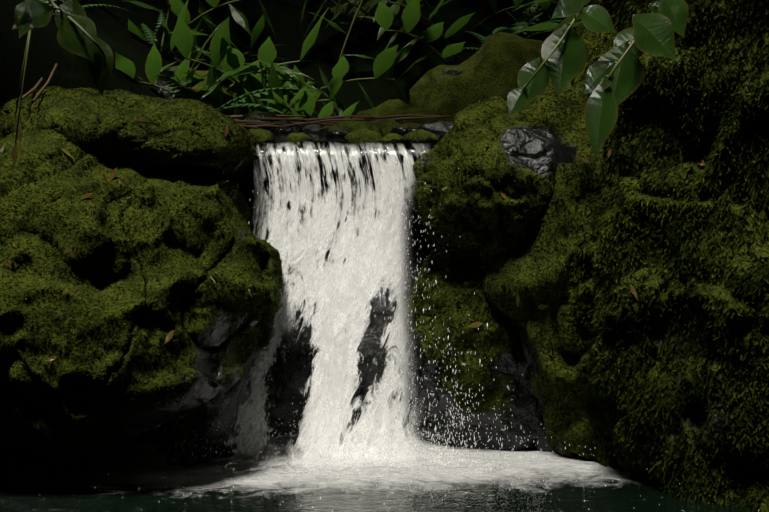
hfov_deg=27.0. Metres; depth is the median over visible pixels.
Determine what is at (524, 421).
wet wall rock
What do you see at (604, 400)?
tall moss tufts
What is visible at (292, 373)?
cliff rock
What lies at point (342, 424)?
waterfall spray
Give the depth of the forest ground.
9.48 m
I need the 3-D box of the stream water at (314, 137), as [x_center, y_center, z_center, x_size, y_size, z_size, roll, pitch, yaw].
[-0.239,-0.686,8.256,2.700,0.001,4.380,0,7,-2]
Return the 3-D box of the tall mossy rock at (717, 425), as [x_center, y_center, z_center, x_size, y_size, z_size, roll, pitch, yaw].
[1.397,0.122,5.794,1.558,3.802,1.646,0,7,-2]
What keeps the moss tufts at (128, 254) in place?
on the mossy rock at (207, 356)
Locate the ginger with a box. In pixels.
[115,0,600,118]
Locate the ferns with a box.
[39,0,562,114]
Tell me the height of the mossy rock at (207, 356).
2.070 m
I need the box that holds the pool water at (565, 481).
[0,434,757,511]
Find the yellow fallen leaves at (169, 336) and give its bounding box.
[0,99,755,372]
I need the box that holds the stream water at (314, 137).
[264,117,441,141]
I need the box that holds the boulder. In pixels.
[409,23,612,460]
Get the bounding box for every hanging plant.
[11,20,30,165]
[14,0,113,95]
[507,0,616,117]
[581,0,693,161]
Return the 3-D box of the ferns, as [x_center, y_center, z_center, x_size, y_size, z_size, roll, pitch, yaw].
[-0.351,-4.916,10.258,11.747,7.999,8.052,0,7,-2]
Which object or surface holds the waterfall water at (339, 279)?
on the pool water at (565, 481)
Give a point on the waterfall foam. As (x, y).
(266, 458)
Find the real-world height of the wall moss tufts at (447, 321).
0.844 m
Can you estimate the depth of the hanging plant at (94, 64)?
4.01 m
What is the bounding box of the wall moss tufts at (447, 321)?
[400,246,518,415]
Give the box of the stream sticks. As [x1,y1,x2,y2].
[22,63,453,128]
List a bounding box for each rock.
[0,86,283,466]
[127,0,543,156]
[139,128,438,435]
[397,246,542,450]
[567,0,768,511]
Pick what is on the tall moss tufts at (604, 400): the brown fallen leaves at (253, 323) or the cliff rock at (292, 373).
the brown fallen leaves at (253, 323)
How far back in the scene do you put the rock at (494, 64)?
7.88 m
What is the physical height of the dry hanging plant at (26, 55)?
0.493 m
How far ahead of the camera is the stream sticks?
6.74 m
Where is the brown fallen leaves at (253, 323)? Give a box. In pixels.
[3,116,745,370]
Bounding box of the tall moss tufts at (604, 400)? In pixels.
[564,0,768,511]
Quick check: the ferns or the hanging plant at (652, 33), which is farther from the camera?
the ferns
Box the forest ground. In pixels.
[0,0,601,117]
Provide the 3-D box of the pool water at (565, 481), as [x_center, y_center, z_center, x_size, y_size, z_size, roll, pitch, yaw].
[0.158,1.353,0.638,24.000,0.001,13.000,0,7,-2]
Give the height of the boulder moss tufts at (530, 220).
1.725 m
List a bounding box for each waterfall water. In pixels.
[227,140,429,462]
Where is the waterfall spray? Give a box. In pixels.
[0,168,758,511]
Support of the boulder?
in the pool water at (565, 481)
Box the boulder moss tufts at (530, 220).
[407,23,613,460]
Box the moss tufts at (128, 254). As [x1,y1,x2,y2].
[0,86,283,465]
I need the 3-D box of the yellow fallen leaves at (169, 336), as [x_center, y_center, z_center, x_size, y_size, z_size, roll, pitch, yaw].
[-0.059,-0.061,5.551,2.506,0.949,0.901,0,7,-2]

